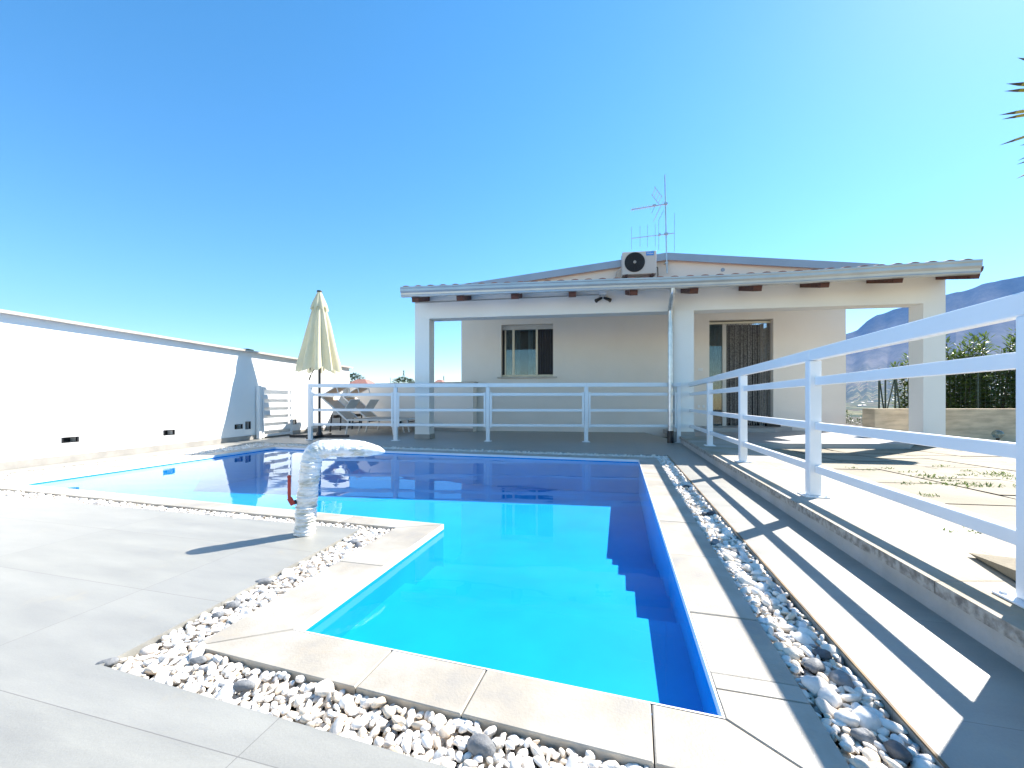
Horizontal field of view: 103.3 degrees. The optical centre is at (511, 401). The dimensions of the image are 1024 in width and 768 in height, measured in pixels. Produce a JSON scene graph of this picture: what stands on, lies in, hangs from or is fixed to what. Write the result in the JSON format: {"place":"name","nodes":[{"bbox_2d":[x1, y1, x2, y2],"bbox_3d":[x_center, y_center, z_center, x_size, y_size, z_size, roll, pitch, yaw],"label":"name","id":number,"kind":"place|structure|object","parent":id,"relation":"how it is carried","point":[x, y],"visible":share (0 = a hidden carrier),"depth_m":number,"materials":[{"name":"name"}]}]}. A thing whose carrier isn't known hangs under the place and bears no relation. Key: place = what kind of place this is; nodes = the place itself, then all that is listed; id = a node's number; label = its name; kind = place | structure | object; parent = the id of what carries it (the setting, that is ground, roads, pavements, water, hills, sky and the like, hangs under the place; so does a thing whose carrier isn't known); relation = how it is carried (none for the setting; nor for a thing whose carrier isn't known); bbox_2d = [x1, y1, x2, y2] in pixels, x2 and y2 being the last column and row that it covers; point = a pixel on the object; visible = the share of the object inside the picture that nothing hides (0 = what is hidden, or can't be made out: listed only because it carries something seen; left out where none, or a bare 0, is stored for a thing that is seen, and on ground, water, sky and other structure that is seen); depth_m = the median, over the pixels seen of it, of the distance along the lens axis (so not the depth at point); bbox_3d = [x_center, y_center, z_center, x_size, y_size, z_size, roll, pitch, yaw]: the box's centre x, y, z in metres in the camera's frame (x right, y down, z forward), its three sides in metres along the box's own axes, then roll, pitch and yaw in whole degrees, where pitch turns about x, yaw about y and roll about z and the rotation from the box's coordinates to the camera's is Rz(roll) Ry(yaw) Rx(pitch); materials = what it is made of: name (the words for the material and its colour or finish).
{"place":"outdoors","nodes":[
{"label":"outdoors","id":0,"kind":"place"},
{"bbox_2d":[349,372,365,382],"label":"pine tree","id":1,"kind":"object","parent":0,"point":[355,375],"visible":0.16,"depth_m":57.37,"materials":[{"name":"green plant"}]},
{"bbox_2d":[349,379,373,383],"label":"neighbour house","id":2,"kind":"structure","parent":0,"point":[361,381],"depth_m":55.48,"materials":[{"name":"pink paint"}]},
{"bbox_2d":[391,377,414,382],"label":"pine tree","id":3,"kind":"object","parent":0,"point":[401,381],"visible":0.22,"depth_m":74.25,"materials":[{"name":"green plant"}]},
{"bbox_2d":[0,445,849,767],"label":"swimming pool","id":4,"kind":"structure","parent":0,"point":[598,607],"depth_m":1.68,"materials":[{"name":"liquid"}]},
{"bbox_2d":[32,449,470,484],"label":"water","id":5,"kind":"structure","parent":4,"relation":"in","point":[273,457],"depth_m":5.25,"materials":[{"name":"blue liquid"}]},
{"bbox_2d":[0,428,1023,767],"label":"pool deck","id":6,"kind":"structure","parent":0,"point":[84,588],"depth_m":1.37,"materials":[{"name":"tile"}]},
{"bbox_2d":[0,309,352,469],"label":"boundary wall","id":7,"kind":"structure","parent":6,"relation":"on","point":[71,391],"depth_m":5.67,"materials":[{"name":"white paint"}]},
{"bbox_2d":[256,386,292,438],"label":"gate","id":8,"kind":"structure","parent":7,"relation":"attached to","point":[261,420],"depth_m":8.45,"materials":[{"name":"white metal"}]},
{"bbox_2d":[289,290,348,438],"bbox_3d":[-4.037,-0.795,8.500,0.973,3.080,0.877,0,0,-40],"label":"umbrella","id":9,"kind":"object","parent":6,"relation":"on","point":[318,350],"visible":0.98,"depth_m":8.33,"materials":[{"name":"fabric"}]},
{"bbox_2d":[287,439,384,536],"bbox_3d":[-1.013,0.486,2.370,0.530,0.533,0.130,0,0,-26],"label":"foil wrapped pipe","id":10,"kind":"object","parent":6,"relation":"on","point":[314,454],"visible":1,"depth_m":2.27,"materials":[{"name":"metal"}]},
{"bbox_2d":[321,388,410,434],"bbox_3d":[-3.425,0.197,9.503,1.960,1.112,0.654,0,0,6],"label":"sun lounger","id":11,"kind":"object","parent":6,"relation":"on","point":[332,402],"visible":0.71,"depth_m":9.51,"materials":[{"name":"white plastic"}]},
{"bbox_2d":[343,388,414,431],"bbox_3d":[-3.266,0.197,10.354,1.960,1.112,0.654,0,0,9],"label":"sun lounger","id":12,"kind":"object","parent":6,"relation":"on","point":[371,404],"visible":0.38,"depth_m":10.37,"materials":[{"name":"white plastic"}]},
{"bbox_2d":[347,381,477,431],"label":"patio wall","id":13,"kind":"structure","parent":6,"relation":"on","point":[449,402],"depth_m":10.46,"materials":[{"name":"beige paint"}]},
{"bbox_2d":[0,443,939,767],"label":"pebbles","id":14,"kind":"object","parent":6,"relation":"in","point":[792,635],"visible":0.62,"depth_m":1.12,"materials":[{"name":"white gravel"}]},
{"bbox_2d":[95,657,118,666],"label":"river stone","id":15,"kind":"object","parent":14,"relation":"on","point":[109,662],"visible":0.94,"depth_m":1.17,"materials":[{"name":"white stone"}]},
{"bbox_2d":[189,655,206,664],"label":"river stone","id":16,"kind":"object","parent":14,"relation":"on","point":[201,659],"visible":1,"depth_m":1.18,"materials":[{"name":"white stone"}]},
{"bbox_2d":[212,611,223,618],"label":"river stone","id":17,"kind":"object","parent":14,"relation":"on","point":[219,614],"visible":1,"depth_m":1.43,"materials":[{"name":"white stone"}]},
{"bbox_2d":[225,600,240,609],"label":"river stone","id":18,"kind":"object","parent":14,"relation":"on","point":[234,604],"visible":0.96,"depth_m":1.50,"materials":[{"name":"white stone"}]},
{"bbox_2d":[233,680,255,691],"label":"river stone","id":19,"kind":"object","parent":14,"relation":"on","point":[243,685],"visible":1,"depth_m":1.07,"materials":[{"name":"grey stone"}]},
{"bbox_2d":[255,578,272,584],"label":"river stone","id":20,"kind":"object","parent":14,"relation":"on","point":[264,581],"visible":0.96,"depth_m":1.69,"materials":[{"name":"white stone"}]},
{"bbox_2d":[348,538,358,545],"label":"river stone","id":21,"kind":"object","parent":14,"relation":"on","point":[354,541],"visible":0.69,"depth_m":2.16,"materials":[{"name":"white stone"}]},
{"bbox_2d":[467,733,495,758],"bbox_3d":[-0.067,0.755,0.890,0.067,0.038,0.045,0,0,0],"label":"river stone","id":22,"kind":"object","parent":14,"relation":"on","point":[483,745],"visible":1,"depth_m":0.88,"materials":[{"name":"white stone"}]},
{"bbox_2d":[707,511,716,515],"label":"river stone","id":23,"kind":"object","parent":14,"relation":"on","point":[710,513],"visible":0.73,"depth_m":2.71,"materials":[{"name":"grey stone"}]},
{"bbox_2d":[803,658,825,673],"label":"river stone","id":24,"kind":"object","parent":14,"relation":"on","point":[814,665],"visible":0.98,"depth_m":1.15,"materials":[{"name":"grey stone"}]},
{"bbox_2d":[801,675,830,697],"bbox_3d":[0.808,0.756,1.074,0.068,0.050,0.061,0,0,0],"label":"river stone","id":25,"kind":"object","parent":14,"relation":"on","point":[812,685],"visible":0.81,"depth_m":1.06,"materials":[{"name":"white stone"}]},
{"bbox_2d":[812,648,831,659],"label":"river stone","id":26,"kind":"object","parent":14,"relation":"on","point":[824,654],"visible":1,"depth_m":1.21,"materials":[{"name":"grey stone"}]},
{"bbox_2d":[818,686,841,708],"bbox_3d":[0.811,0.756,1.035,0.055,0.049,0.046,0,0,-33],"label":"river stone","id":27,"kind":"object","parent":14,"relation":"on","point":[830,695],"visible":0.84,"depth_m":1.02,"materials":[{"name":"white stone"}]},
{"bbox_2d":[828,669,853,688],"bbox_3d":[0.894,0.756,1.102,0.057,0.039,0.056,0,0,0],"label":"river stone","id":28,"kind":"object","parent":14,"relation":"on","point":[838,677],"visible":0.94,"depth_m":1.09,"materials":[{"name":"grey stone"}]},
{"bbox_2d":[834,710,859,727],"bbox_3d":[0.797,0.757,0.967,0.047,0.032,0.037,0,0,0],"label":"river stone","id":29,"kind":"object","parent":14,"relation":"on","point":[849,719],"visible":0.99,"depth_m":0.96,"materials":[{"name":"white stone"}]},
{"bbox_2d":[850,728,876,744],"bbox_3d":[0.795,0.756,0.917,0.048,0.028,0.033,0,0,0],"label":"river stone","id":30,"kind":"object","parent":14,"relation":"on","point":[861,735],"visible":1,"depth_m":0.91,"materials":[{"name":"grey stone"}]},
{"bbox_2d":[851,705,881,731],"bbox_3d":[0.843,0.757,0.968,0.058,0.039,0.060,0,0,0],"label":"river stone","id":31,"kind":"object","parent":14,"relation":"on","point":[869,718],"visible":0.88,"depth_m":0.95,"materials":[{"name":"white stone"}]},
{"bbox_2d":[883,739,912,764],"bbox_3d":[0.833,0.756,0.874,0.037,0.040,0.046,0,0,0],"label":"river stone","id":32,"kind":"object","parent":14,"relation":"on","point":[897,750],"visible":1,"depth_m":0.87,"materials":[{"name":"grey stone"}]},
{"bbox_2d":[306,383,680,442],"bbox_3d":[-0.456,0.201,7.665,7.160,1.097,0.180,0,0,4],"label":"railing","id":33,"kind":"object","parent":6,"relation":"on","point":[487,410],"visible":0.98,"depth_m":7.61,"materials":[{"name":"white metal"}]},
{"bbox_2d":[667,455,949,767],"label":"pebble edging","id":34,"kind":"object","parent":6,"relation":"attached to","point":[912,729],"visible":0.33,"depth_m":1.15,"materials":[{"name":"beige concrete"}]},
{"bbox_2d":[680,436,1023,671],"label":"wall","id":35,"kind":"structure","parent":6,"relation":"on","point":[926,560],"depth_m":1.85,"materials":[{"name":"concrete"}]},
{"bbox_2d":[688,292,1023,608],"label":"railing","id":36,"kind":"object","parent":35,"relation":"on","point":[987,313],"visible":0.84,"depth_m":1.85,"materials":[{"name":"white metal"}]},
{"bbox_2d":[969,553,1015,580],"bbox_3d":[1.818,0.595,1.392,0.144,0.070,0.506,0,0,25],"label":"stone wedge","id":37,"kind":"object","parent":35,"relation":"on","point":[1006,566],"visible":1,"depth_m":1.50,"materials":[{"name":"beige stone"}]},
{"bbox_2d":[0,0,1023,382],"label":"sky","id":38,"kind":"structure","parent":0,"point":[193,170],"materials":[{"name":"blue"}]},
{"bbox_2d":[400,253,983,445],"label":"house","id":39,"kind":"structure","parent":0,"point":[685,320],"depth_m":9.29,"materials":[{"name":"beige paint"}]},
{"bbox_2d":[497,325,556,377],"bbox_3d":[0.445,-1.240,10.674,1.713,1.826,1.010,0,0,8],"label":"window frame","id":40,"kind":"structure","parent":39,"relation":"in","point":[527,350],"depth_m":10.47,"materials":[{"name":"metal"}]},
{"bbox_2d":[595,291,611,302],"bbox_3d":[1.691,-1.970,7.532,0.315,0.277,0.161,0,0,8],"label":"floodlight","id":41,"kind":"object","parent":39,"relation":"attached to","point":[605,296],"visible":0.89,"depth_m":7.53,"materials":[{"name":"black plastic"}]},
{"bbox_2d":[614,251,657,277],"bbox_3d":[2.936,-3.169,9.608,1.016,0.659,0.420,0,0,8],"label":"air conditioner","id":42,"kind":"object","parent":39,"relation":"attached to","point":[639,264],"visible":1,"depth_m":9.43,"materials":[{"name":"white plastic"}]},
{"bbox_2d":[631,175,674,272],"bbox_3d":[3.362,-4.221,9.677,0.997,2.336,0.440,0,0,8],"label":"tv antenna","id":43,"kind":"object","parent":39,"relation":"attached to","point":[666,233],"visible":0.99,"depth_m":9.63,"materials":[{"name":"grey metal"}]},
{"bbox_2d":[709,321,780,426],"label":"door","id":44,"kind":"structure","parent":39,"relation":"in","point":[734,346],"depth_m":9.65,"materials":[{"name":"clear glass"}]},
{"bbox_2d":[663,429,914,448],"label":"porch floor","id":45,"kind":"structure","parent":0,"point":[793,439],"depth_m":6.76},
{"bbox_2d":[664,276,1023,437],"bbox_3d":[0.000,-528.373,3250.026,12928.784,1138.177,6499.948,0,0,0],"label":"hills","id":46,"kind":"structure","parent":0,"point":[858,393],"depth_m":3518.16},
{"bbox_2d":[846,417,861,426],"bbox_3d":[7.904,0.714,2.000,20.192,0.108,36.000,0,0,0],"label":"terrace bed","id":47,"kind":"object","parent":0,"point":[853,424],"depth_m":14.89,"materials":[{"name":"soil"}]},
{"bbox_2d":[846,410,861,424],"bbox_3d":[11.759,0.863,13.979,4.837,1.193,2.634,0,0,0],"label":"bush","id":48,"kind":"object","parent":47,"relation":"on","point":[850,418],"visible":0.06,"depth_m":14.23,"materials":[{"name":"green plant"}]},
{"bbox_2d":[881,353,908,408],"bbox_3d":[9.008,-0.246,9.271,1.010,1.995,0.661,0,0,0],"label":"hedge shrub","id":49,"kind":"object","parent":47,"relation":"on","point":[905,384],"visible":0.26,"depth_m":9.34,"materials":[{"name":"green plant"}]},
{"bbox_2d":[862,408,1015,441],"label":"concrete wall","id":50,"kind":"structure","parent":47,"relation":"on","point":[978,423],"depth_m":7.52,"materials":[{"name":"beige concrete"}]},
{"bbox_2d":[878,371,1015,408],"bbox_3d":[10.352,-0.125,8.395,5.182,1.150,0.077,0,0,5],"label":"wire fence","id":51,"kind":"object","parent":47,"relation":"on","point":[894,384],"visible":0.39,"depth_m":8.46,"materials":[{"name":"metal"}]},
{"bbox_2d":[946,330,1015,408],"bbox_3d":[10.177,-0.427,9.193,2.117,2.360,1.441,0,0,0],"label":"hedge shrub","id":52,"kind":"object","parent":47,"relation":"on","point":[955,400],"visible":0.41,"depth_m":9.12,"materials":[{"name":"green plant"}]},
{"bbox_2d":[953,334,1015,408],"bbox_3d":[10.984,-0.398,9.310,2.053,2.323,1.410,0,0,0],"label":"hedge shrub","id":53,"kind":"object","parent":47,"relation":"on","point":[1001,397],"visible":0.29,"depth_m":9.15,"materials":[{"name":"green plant"}]},
{"bbox_2d":[989,328,1015,408],"bbox_3d":[11.813,-0.477,9.294,1.812,2.476,1.657,0,0,30],"label":"hedge shrub","id":54,"kind":"object","parent":47,"relation":"on","point":[1010,335],"visible":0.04,"depth_m":9.32,"materials":[{"name":"green plant"}]},
{"bbox_2d":[772,442,1015,525],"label":"terrace paving","id":55,"kind":"structure","parent":0,"point":[996,502],"depth_m":3.88,"materials":[{"name":"stone"}]},
{"bbox_2d":[845,465,1015,532],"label":"weeds","id":56,"kind":"object","parent":55,"relation":"on","point":[965,482],"visible":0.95,"depth_m":3.48,"materials":[{"name":"green plant"}]},
{"bbox_2d":[1001,58,1023,177],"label":"yucca","id":57,"kind":"object","parent":55,"relation":"on","point":[1018,111],"visible":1,"depth_m":1.43,"materials":[{"name":"green plant"}]}
]}

